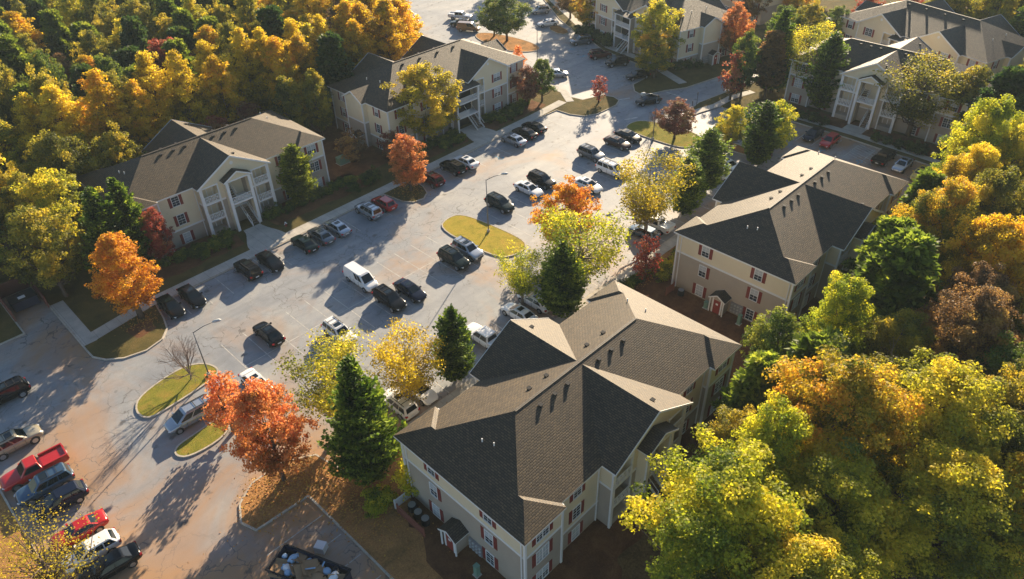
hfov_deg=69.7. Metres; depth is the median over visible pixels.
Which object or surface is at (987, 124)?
tree
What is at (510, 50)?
island kerb
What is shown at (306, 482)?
fallen leaves
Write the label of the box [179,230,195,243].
window
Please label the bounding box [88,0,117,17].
tree
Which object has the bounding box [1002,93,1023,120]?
tree
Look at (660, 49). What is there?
tree
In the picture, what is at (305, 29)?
tree
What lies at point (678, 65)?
shrub
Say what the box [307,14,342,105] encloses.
tree
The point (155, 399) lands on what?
island
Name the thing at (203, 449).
island kerb
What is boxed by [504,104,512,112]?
shrub
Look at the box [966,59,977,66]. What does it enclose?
window
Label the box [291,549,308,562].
cardboard box
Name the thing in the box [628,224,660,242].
parked car
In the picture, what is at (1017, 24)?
tree
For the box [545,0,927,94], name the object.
lawn
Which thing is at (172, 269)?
mulch bed
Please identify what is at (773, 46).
tree
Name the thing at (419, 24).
tree
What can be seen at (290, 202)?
shrub
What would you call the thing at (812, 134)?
parked car
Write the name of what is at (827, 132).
lawn kerb
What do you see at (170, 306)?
parked car
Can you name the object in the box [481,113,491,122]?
shrub
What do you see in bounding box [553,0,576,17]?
tree
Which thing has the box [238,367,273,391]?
parked car
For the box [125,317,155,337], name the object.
mulch bed
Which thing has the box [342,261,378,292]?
parked van
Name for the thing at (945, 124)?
window
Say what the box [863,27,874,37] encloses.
window
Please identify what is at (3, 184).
tree
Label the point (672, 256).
shrub
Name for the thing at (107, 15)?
tree
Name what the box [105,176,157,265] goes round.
tree
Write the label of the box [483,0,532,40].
tree
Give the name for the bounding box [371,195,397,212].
parked car
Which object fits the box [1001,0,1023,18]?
tree
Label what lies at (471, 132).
entrance walk
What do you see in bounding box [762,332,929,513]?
tree
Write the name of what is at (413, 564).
verge
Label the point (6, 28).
tree
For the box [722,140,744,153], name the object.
lot end island
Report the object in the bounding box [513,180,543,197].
parked car
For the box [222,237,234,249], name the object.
shrub
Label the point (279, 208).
shrub
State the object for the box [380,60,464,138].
tree
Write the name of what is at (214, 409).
tree
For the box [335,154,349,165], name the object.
transformer box
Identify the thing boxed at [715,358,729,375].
window
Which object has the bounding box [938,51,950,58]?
window
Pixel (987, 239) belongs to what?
tree
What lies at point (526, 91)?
tree
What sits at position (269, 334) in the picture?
parked car
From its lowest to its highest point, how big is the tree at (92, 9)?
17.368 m
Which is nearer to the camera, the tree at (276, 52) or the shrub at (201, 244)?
the shrub at (201, 244)
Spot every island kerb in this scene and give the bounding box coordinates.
[135,363,217,418]
[174,418,229,457]
[442,215,525,257]
[475,32,539,51]
[549,25,568,34]
[626,120,698,147]
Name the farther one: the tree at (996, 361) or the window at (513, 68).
the window at (513, 68)
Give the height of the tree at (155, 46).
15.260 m
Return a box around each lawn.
[0,0,617,358]
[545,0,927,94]
[685,84,970,167]
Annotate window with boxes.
[167,194,183,208]
[173,212,189,226]
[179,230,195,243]
[274,155,280,165]
[283,190,289,199]
[304,143,318,155]
[309,159,321,172]
[313,176,325,188]
[337,91,344,101]
[340,107,346,117]
[343,122,349,131]
[372,107,379,117]
[375,123,382,134]
[394,107,404,118]
[396,125,406,133]
[420,100,430,110]
[423,462,438,480]
[429,481,441,501]
[429,500,443,521]
[479,510,495,528]
[480,525,497,550]
[482,546,498,570]
[492,71,501,82]
[492,86,501,97]
[493,101,502,110]
[510,63,516,72]
[510,93,517,102]
[532,522,552,547]
[532,538,552,568]
[532,559,551,578]
[568,520,582,544]
[569,482,585,502]
[569,499,583,523]
[599,16,606,25]
[600,3,606,12]
[682,419,688,433]
[683,381,695,396]
[685,397,692,414]
[686,43,693,51]
[687,29,694,37]
[692,282,706,298]
[698,244,712,259]
[698,264,709,279]
[707,395,720,416]
[711,374,725,396]
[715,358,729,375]
[720,48,726,55]
[742,306,757,321]
[745,287,761,303]
[749,15,757,20]
[750,267,766,283]
[788,93,801,103]
[789,292,801,311]
[791,77,804,88]
[794,277,805,291]
[796,63,808,72]
[802,292,810,307]
[807,273,815,288]
[843,33,851,37]
[846,20,854,29]
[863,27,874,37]
[890,191,899,203]
[907,125,919,135]
[918,92,930,101]
[933,133,947,145]
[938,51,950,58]
[938,117,954,129]
[944,101,962,112]
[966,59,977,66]
[990,60,999,69]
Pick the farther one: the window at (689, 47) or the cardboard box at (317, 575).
the window at (689, 47)
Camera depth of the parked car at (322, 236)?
102.26 m
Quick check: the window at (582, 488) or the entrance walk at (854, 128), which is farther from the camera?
the entrance walk at (854, 128)
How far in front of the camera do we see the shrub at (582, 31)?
168.56 m
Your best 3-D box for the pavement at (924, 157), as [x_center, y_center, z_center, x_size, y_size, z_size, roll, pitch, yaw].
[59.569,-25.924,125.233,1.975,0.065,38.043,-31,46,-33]
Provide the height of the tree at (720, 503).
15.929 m
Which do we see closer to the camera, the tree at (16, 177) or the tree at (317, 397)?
the tree at (317, 397)
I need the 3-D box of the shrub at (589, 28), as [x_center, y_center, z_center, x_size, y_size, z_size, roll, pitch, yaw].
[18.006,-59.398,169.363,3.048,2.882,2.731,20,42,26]
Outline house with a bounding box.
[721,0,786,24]
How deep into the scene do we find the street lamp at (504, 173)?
100.95 m
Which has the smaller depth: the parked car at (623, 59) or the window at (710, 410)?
the window at (710, 410)
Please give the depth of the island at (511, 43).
167.30 m
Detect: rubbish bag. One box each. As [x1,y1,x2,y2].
[283,564,292,570]
[284,569,290,576]
[287,553,298,563]
[323,567,330,574]
[329,571,338,578]
[333,566,339,572]
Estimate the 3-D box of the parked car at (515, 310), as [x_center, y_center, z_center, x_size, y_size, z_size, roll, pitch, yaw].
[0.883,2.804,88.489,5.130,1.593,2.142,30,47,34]
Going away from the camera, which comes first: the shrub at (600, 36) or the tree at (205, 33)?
the tree at (205, 33)
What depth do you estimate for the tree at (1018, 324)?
70.62 m
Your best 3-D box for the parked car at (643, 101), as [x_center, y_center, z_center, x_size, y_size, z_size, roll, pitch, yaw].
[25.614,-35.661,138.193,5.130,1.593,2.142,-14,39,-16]
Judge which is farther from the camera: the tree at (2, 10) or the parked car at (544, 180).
the tree at (2, 10)
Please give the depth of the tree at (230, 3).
152.25 m
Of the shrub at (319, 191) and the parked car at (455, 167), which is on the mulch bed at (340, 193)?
the shrub at (319, 191)
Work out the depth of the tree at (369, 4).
142.26 m
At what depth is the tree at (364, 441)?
63.93 m
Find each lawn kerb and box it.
[0,84,618,360]
[544,0,801,95]
[691,82,942,169]
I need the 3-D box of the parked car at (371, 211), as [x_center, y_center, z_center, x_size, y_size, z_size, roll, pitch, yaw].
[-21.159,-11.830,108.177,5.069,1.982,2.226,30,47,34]
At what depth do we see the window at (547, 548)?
58.90 m
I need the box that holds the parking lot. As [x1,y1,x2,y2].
[0,0,941,578]
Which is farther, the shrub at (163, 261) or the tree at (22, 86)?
the tree at (22, 86)
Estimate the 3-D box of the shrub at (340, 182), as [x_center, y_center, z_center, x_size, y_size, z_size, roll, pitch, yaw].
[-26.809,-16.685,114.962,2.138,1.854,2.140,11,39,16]
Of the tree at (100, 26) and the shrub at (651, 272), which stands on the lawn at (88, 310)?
the tree at (100, 26)
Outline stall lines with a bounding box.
[174,44,897,578]
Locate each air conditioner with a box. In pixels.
[407,501,416,512]
[414,508,422,519]
[421,514,429,526]
[677,288,683,296]
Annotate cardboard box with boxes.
[268,558,287,578]
[289,563,298,576]
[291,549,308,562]
[293,562,305,578]
[301,560,319,575]
[302,558,317,575]
[307,565,324,576]
[312,572,323,578]
[328,574,344,578]
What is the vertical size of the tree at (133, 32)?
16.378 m
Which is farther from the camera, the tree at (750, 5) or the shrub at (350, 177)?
the tree at (750, 5)
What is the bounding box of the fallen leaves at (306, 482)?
[115,184,670,577]
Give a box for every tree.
[0,7,4,19]
[0,10,46,55]
[0,19,19,45]
[0,32,37,95]
[0,63,26,126]
[0,117,15,164]
[0,119,37,178]
[0,153,19,249]
[0,170,63,240]
[0,204,88,297]
[0,492,108,578]
[1,0,23,11]
[7,0,41,43]
[8,167,103,261]
[9,81,54,132]
[10,92,58,171]
[13,32,52,70]
[15,129,104,212]
[20,48,74,124]
[25,0,45,52]
[25,62,87,155]
[36,84,107,171]
[37,8,74,73]
[43,0,68,27]
[49,52,73,88]
[53,0,104,45]
[68,63,102,131]
[69,21,112,63]
[69,29,117,63]
[73,0,111,22]
[74,54,100,73]
[74,68,149,162]
[75,185,147,279]
[81,0,118,42]
[84,231,163,318]
[85,68,144,131]
[86,120,147,168]
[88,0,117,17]
[91,14,118,49]
[92,53,125,91]
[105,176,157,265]
[107,19,147,50]
[111,45,149,81]
[112,0,160,43]
[116,0,148,15]
[118,79,170,148]
[119,15,165,70]
[121,63,182,127]
[126,0,156,34]
[126,50,182,133]
[138,206,175,264]
[147,37,192,69]
[148,335,199,387]
[149,12,173,68]
[151,0,183,39]
[160,36,205,116]
[160,49,213,125]
[166,25,200,65]
[171,7,197,43]
[174,0,185,7]
[180,0,212,27]
[190,39,236,114]
[191,24,234,82]
[193,15,221,50]
[197,114,228,129]
[198,55,251,124]
[199,0,223,19]
[201,370,243,435]
[206,0,244,26]
[215,19,261,93]
[219,376,320,480]
[222,0,252,34]
[222,27,271,112]
[231,0,265,40]
[232,101,263,123]
[237,0,268,36]
[244,26,284,111]
[255,4,299,71]
[257,35,305,115]
[270,0,306,15]
[271,75,306,125]
[271,323,389,424]
[275,142,317,203]
[278,17,316,82]
[280,8,303,23]
[285,33,321,108]
[290,0,329,29]
[295,13,314,31]
[298,23,318,71]
[298,68,333,140]
[305,0,329,19]
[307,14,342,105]
[315,30,354,98]
[316,353,407,486]
[322,1,350,27]
[323,0,356,21]
[326,0,364,32]
[329,0,369,64]
[333,128,367,161]
[342,18,376,67]
[352,1,387,56]
[358,0,383,43]
[358,0,422,60]
[362,316,447,405]
[376,130,397,157]
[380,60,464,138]
[382,0,419,59]
[386,133,428,190]
[391,456,418,500]
[400,0,423,51]
[431,303,476,381]
[474,0,508,35]
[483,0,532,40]
[492,240,547,304]
[510,64,541,104]
[513,45,527,66]
[524,58,557,101]
[527,174,602,245]
[533,203,633,289]
[533,241,591,317]
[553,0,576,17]
[569,0,597,22]
[591,75,607,102]
[613,146,698,228]
[618,422,822,578]
[630,0,685,53]
[631,234,662,281]
[633,27,679,77]
[648,113,657,128]
[652,97,697,139]
[666,154,709,215]
[681,126,735,190]
[685,404,756,473]
[692,566,757,578]
[709,349,794,418]
[713,104,751,148]
[717,1,756,59]
[717,50,750,99]
[719,502,896,578]
[720,389,819,507]
[729,28,764,98]
[739,304,814,359]
[740,0,772,16]
[741,99,786,166]
[750,438,927,578]
[752,29,788,99]
[752,99,799,155]
[756,8,797,92]
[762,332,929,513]
[764,4,805,36]
[782,0,820,16]
[783,325,849,423]
[784,20,841,84]
[791,0,829,48]
[799,270,877,359]
[801,30,852,109]
[808,351,915,455]
[820,5,850,39]
[837,225,943,341]
[838,214,919,281]
[851,0,885,11]
[851,307,938,378]
[853,346,1023,502]
[861,215,884,252]
[868,431,1023,578]
[872,48,982,136]
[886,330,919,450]
[889,175,990,275]
[890,166,947,248]
[907,282,1023,374]
[922,0,970,15]
[925,0,969,15]
[927,260,1022,360]
[930,93,1023,174]
[932,141,1014,207]
[935,64,993,120]
[938,165,1023,271]
[938,212,1023,305]
[958,65,1023,138]
[963,0,1002,16]
[964,0,1013,18]
[966,358,1023,473]
[970,0,1019,21]
[974,330,1023,443]
[986,295,1023,349]
[988,451,1023,578]
[994,123,1023,214]
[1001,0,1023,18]
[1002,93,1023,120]
[1005,177,1023,263]
[1009,6,1023,36]
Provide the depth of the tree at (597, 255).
86.78 m
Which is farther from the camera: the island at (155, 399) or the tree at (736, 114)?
the tree at (736, 114)
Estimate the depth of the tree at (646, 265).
91.27 m
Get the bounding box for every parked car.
[0,375,30,404]
[0,424,43,460]
[14,462,75,506]
[32,479,88,520]
[49,508,108,552]
[61,527,121,573]
[77,540,142,578]
[155,293,185,319]
[176,283,206,308]
[233,258,263,281]
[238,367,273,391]
[252,321,285,347]
[255,250,284,272]
[290,234,319,254]
[307,227,335,245]
[320,316,356,346]
[323,219,351,237]
[354,201,383,220]
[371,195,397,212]
[371,283,406,313]
[384,387,419,419]
[392,277,426,302]
[397,377,438,405]
[421,171,445,188]
[436,244,470,270]
[439,159,466,176]
[450,18,469,26]
[450,236,483,261]
[452,155,479,169]
[484,191,514,213]
[501,133,527,147]
[501,302,539,318]
[512,127,538,140]
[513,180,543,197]
[517,292,549,313]
[521,121,547,133]
[526,169,556,189]
[530,4,550,14]
[537,18,558,27]
[547,68,568,77]
[570,34,592,45]
[573,176,602,194]
[576,143,605,162]
[588,48,611,59]
[603,135,631,150]
[605,54,629,67]
[613,128,641,143]
[625,69,650,80]
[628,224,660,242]
[635,94,662,106]
[723,158,737,171]
[802,126,824,141]
[819,132,840,148]
[891,156,914,173]
[909,164,931,179]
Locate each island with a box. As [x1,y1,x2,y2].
[137,364,216,415]
[176,417,226,455]
[443,215,524,255]
[476,33,538,50]
[550,26,567,33]
[627,121,697,146]
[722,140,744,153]
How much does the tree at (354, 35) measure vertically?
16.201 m
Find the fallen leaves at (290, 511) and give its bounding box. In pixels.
[41,262,616,577]
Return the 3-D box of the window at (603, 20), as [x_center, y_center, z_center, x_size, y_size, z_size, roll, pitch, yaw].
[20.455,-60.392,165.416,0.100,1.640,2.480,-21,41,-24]
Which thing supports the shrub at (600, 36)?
on the lawn at (690, 77)
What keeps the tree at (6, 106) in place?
on the lawn at (88, 310)
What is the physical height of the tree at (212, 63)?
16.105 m
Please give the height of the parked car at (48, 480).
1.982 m
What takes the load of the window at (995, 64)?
in the apartment building at (995, 43)
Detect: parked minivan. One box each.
[163,394,212,434]
[595,157,624,179]
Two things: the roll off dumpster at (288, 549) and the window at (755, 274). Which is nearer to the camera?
the roll off dumpster at (288, 549)
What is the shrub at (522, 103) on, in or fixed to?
on the mulch bed at (530, 107)
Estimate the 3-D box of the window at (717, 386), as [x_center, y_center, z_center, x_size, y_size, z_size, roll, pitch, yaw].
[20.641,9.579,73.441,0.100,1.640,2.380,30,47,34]
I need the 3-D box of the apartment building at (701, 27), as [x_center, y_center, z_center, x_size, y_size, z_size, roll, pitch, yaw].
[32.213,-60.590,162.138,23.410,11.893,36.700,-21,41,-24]
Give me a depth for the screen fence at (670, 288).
91.55 m
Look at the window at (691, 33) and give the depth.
148.73 m
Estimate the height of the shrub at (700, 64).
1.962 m
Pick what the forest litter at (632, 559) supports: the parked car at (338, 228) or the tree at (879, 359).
the tree at (879, 359)
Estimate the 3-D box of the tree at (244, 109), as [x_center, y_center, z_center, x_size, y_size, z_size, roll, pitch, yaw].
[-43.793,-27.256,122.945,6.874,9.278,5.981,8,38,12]
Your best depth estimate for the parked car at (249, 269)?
95.69 m
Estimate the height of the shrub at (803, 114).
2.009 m
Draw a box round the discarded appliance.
[313,540,327,554]
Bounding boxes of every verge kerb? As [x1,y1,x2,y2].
[0,488,36,552]
[239,207,714,578]
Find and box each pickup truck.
[0,443,69,491]
[448,10,472,19]
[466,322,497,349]
[634,215,675,234]
[870,148,896,166]
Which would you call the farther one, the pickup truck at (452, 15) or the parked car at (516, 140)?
the pickup truck at (452, 15)
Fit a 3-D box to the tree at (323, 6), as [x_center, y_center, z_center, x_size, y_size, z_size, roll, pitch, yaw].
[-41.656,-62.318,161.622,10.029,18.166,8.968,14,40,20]
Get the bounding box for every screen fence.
[393,492,410,508]
[396,503,425,537]
[665,281,674,295]
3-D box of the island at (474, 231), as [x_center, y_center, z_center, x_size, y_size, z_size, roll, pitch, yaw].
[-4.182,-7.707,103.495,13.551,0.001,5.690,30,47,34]
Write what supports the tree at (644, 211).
on the parking lot
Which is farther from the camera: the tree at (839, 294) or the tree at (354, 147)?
the tree at (354, 147)
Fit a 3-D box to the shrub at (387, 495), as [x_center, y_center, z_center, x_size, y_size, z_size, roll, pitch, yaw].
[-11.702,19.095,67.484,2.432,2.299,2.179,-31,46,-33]
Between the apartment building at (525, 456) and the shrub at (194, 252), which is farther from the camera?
the shrub at (194, 252)
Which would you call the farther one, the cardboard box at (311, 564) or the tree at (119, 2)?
the tree at (119, 2)
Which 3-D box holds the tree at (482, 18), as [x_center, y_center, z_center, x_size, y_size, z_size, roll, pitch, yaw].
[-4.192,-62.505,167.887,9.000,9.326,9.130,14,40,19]
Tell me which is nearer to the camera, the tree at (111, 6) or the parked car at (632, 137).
the parked car at (632, 137)
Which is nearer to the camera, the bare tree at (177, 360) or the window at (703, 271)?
the bare tree at (177, 360)
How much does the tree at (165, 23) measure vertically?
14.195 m
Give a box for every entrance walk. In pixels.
[244,223,285,249]
[460,124,496,141]
[842,124,866,133]
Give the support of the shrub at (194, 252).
on the mulch bed at (172, 269)
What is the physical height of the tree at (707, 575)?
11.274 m
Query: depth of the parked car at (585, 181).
112.43 m
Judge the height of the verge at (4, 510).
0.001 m
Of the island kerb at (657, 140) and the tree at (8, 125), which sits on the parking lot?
the island kerb at (657, 140)
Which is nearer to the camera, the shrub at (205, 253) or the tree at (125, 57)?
the shrub at (205, 253)
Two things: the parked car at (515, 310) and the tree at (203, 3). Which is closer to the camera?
the parked car at (515, 310)
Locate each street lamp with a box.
[193,318,220,375]
[486,172,507,231]
[641,92,657,139]
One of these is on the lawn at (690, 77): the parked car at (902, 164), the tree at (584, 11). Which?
the tree at (584, 11)
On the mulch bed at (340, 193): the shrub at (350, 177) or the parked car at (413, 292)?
the shrub at (350, 177)
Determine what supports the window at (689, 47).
in the apartment building at (701, 27)
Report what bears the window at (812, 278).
in the apartment building at (792, 228)
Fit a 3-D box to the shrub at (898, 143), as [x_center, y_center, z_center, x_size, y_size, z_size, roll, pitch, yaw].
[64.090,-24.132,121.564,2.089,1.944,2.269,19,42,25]
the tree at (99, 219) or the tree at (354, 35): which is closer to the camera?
the tree at (99, 219)
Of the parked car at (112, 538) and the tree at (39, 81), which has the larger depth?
the tree at (39, 81)
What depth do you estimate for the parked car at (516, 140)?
125.12 m
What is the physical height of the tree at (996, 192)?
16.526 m
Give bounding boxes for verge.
[0,493,44,578]
[241,214,1023,578]
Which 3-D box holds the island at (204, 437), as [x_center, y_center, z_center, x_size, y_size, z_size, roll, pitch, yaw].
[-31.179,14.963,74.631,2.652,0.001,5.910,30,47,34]
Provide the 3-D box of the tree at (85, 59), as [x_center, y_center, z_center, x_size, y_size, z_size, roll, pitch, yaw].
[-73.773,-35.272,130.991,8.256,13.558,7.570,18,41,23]
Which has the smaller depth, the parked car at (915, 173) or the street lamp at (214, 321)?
the street lamp at (214, 321)
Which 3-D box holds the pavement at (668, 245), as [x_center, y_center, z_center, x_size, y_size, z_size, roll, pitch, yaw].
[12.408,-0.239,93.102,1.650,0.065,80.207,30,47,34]
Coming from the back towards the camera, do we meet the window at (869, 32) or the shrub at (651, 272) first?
the window at (869, 32)
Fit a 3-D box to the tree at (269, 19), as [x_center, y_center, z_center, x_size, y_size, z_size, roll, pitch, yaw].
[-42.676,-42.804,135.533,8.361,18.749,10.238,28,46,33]
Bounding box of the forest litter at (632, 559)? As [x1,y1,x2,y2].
[617,273,1023,578]
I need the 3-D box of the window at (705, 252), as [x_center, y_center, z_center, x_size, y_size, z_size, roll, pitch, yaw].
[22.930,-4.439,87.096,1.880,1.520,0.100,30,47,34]
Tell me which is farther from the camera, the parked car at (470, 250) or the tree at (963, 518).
the parked car at (470, 250)
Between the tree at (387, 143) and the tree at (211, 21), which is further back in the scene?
the tree at (211, 21)
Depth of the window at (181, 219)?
100.93 m
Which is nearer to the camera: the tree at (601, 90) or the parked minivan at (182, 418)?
the parked minivan at (182, 418)
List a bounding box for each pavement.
[51,300,96,345]
[91,100,566,338]
[408,234,677,424]
[523,77,573,101]
[549,0,686,83]
[694,90,754,113]
[763,105,941,164]
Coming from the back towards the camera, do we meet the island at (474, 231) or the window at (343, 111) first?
the window at (343, 111)
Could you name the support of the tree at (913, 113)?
on the lawn at (757, 96)
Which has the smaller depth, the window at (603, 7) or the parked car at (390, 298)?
the parked car at (390, 298)
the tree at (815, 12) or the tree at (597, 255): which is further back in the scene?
the tree at (815, 12)
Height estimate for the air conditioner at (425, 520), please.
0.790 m
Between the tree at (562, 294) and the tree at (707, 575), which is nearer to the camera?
the tree at (707, 575)
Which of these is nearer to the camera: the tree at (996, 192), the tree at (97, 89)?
the tree at (996, 192)
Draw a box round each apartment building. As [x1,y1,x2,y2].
[75,110,329,265]
[327,35,525,149]
[393,280,741,578]
[586,0,738,69]
[671,146,908,335]
[784,37,993,146]
[840,0,1023,73]
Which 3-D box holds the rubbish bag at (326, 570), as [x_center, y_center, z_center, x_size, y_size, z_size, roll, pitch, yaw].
[-15.340,23.350,61.007,0.728,0.465,0.722,-7,38,-7]
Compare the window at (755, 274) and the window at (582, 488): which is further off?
the window at (755, 274)
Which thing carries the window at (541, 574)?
in the apartment building at (525, 456)
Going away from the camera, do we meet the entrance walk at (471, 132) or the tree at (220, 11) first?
the entrance walk at (471, 132)
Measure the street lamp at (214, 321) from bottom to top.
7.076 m
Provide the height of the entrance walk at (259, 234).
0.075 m
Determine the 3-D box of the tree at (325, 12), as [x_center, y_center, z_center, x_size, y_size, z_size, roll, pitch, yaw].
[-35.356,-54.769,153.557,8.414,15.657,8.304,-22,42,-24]
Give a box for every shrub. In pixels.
[155,252,172,266]
[170,249,186,263]
[178,247,192,257]
[189,242,200,250]
[189,248,201,259]
[196,246,210,260]
[197,242,209,247]
[206,234,225,252]
[216,229,230,240]
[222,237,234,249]
[223,227,235,237]
[261,206,277,219]
[270,201,285,216]
[283,203,294,214]
[286,199,297,207]
[310,190,318,201]
[313,185,325,198]
[323,184,332,194]
[326,181,338,190]
[334,176,347,187]
[343,175,358,184]
[344,180,360,192]
[359,169,376,186]
[360,486,382,506]
[362,498,386,518]
[365,165,381,182]
[375,483,398,508]
[414,143,425,153]
[426,137,435,149]
[431,135,444,146]
[437,138,448,149]
[444,135,455,147]
[446,131,461,144]
[455,133,465,143]
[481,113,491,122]
[488,111,498,121]
[496,113,507,123]
[499,108,508,114]
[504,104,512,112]
[506,111,516,120]
[508,106,522,116]
[517,98,527,109]
[571,24,580,33]
[578,26,586,34]
[580,22,592,28]
[584,24,594,31]
[590,32,598,40]
[593,33,604,43]
[601,34,613,46]
[617,279,627,285]
[624,278,635,288]
[626,272,643,284]
[642,268,657,277]
[653,269,670,282]
[656,260,672,273]
[668,252,674,259]
[672,59,685,70]
[683,58,695,68]
[694,59,704,68]
[797,109,809,118]
[818,116,829,125]
[870,129,881,142]
[882,135,893,144]
[893,138,904,149]
[903,139,920,151]
[914,142,929,155]
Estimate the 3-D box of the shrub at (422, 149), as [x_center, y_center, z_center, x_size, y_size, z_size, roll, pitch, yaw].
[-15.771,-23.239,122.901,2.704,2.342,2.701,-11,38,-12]
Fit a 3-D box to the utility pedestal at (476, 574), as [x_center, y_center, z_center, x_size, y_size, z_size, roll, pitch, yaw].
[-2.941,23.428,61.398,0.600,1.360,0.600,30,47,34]
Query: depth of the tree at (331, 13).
139.89 m
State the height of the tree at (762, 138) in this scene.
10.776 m
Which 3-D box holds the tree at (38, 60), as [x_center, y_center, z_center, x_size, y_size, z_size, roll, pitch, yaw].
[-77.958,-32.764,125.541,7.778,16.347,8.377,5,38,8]
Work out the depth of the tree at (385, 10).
136.69 m
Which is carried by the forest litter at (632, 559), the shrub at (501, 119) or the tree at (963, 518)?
the tree at (963, 518)
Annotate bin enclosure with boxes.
[0,278,49,321]
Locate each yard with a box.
[317,123,389,181]
[408,197,901,578]
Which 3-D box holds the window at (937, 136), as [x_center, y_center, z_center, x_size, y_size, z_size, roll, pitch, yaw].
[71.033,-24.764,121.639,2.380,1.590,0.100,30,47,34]
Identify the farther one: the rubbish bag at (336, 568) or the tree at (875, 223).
the tree at (875, 223)
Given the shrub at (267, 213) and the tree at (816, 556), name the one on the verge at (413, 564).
the tree at (816, 556)
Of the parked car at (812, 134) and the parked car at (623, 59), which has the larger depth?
the parked car at (623, 59)
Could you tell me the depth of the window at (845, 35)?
152.78 m
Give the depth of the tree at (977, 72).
115.93 m
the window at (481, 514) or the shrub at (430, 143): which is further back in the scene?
the shrub at (430, 143)
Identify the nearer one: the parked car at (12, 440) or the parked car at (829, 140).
the parked car at (12, 440)
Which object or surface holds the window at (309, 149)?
in the apartment building at (191, 182)
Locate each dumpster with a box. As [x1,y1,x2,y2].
[6,287,39,312]
[265,543,351,578]
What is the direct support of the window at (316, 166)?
in the apartment building at (191, 182)
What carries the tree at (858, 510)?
on the forest litter at (632, 559)
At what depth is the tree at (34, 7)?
147.33 m
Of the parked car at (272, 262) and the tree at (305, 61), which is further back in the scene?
the tree at (305, 61)
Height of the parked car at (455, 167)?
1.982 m
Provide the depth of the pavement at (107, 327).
105.76 m
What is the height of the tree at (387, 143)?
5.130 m
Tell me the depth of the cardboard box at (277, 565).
61.27 m
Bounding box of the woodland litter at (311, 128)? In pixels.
[0,0,354,254]
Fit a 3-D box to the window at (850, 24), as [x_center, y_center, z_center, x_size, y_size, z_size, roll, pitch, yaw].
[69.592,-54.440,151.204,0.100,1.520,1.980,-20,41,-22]
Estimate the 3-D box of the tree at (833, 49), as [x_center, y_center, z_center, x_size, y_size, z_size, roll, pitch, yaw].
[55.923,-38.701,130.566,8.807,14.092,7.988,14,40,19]
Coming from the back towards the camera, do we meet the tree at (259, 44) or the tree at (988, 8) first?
the tree at (988, 8)
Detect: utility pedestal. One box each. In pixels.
[472,562,481,578]
[702,300,708,309]
[735,313,742,325]
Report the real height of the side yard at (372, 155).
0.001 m
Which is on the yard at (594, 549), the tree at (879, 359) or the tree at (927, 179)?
the tree at (927, 179)
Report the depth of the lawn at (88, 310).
96.62 m
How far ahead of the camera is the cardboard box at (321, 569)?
60.83 m
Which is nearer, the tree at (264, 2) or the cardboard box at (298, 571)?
the cardboard box at (298, 571)
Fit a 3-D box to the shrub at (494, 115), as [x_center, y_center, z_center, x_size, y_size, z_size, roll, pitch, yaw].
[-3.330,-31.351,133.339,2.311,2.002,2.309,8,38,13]
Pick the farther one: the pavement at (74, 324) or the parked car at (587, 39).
the parked car at (587, 39)
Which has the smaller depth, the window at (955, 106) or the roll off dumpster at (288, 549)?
the roll off dumpster at (288, 549)
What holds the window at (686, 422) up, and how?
in the apartment building at (525, 456)
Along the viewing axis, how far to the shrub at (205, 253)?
99.58 m
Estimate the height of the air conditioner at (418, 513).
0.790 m
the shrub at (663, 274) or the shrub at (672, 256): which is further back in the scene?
the shrub at (672, 256)
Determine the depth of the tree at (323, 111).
123.53 m
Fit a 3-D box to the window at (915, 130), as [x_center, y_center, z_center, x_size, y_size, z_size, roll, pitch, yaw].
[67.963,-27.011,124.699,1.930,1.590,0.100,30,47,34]
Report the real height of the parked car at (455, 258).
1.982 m
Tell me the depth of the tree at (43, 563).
58.92 m
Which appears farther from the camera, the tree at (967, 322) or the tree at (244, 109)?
the tree at (244, 109)
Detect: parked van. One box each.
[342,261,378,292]
[456,21,479,32]
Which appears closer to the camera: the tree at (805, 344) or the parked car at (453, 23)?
the tree at (805, 344)
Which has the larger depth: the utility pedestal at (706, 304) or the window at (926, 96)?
the window at (926, 96)
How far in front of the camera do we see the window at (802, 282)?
82.20 m
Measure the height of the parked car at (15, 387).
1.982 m
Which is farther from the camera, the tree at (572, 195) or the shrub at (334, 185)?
the shrub at (334, 185)
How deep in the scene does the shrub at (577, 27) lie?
170.10 m
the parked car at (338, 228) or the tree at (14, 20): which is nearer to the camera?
the parked car at (338, 228)
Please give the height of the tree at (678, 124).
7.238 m
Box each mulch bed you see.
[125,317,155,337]
[131,233,244,286]
[269,172,368,224]
[383,138,467,161]
[478,100,544,129]
[794,105,940,156]
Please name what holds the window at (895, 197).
in the apartment building at (792, 228)
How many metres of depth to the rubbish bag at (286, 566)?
60.99 m
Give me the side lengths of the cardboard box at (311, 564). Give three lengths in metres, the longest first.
1.386 x 1.117 x 0.605 m
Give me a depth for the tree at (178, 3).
159.40 m

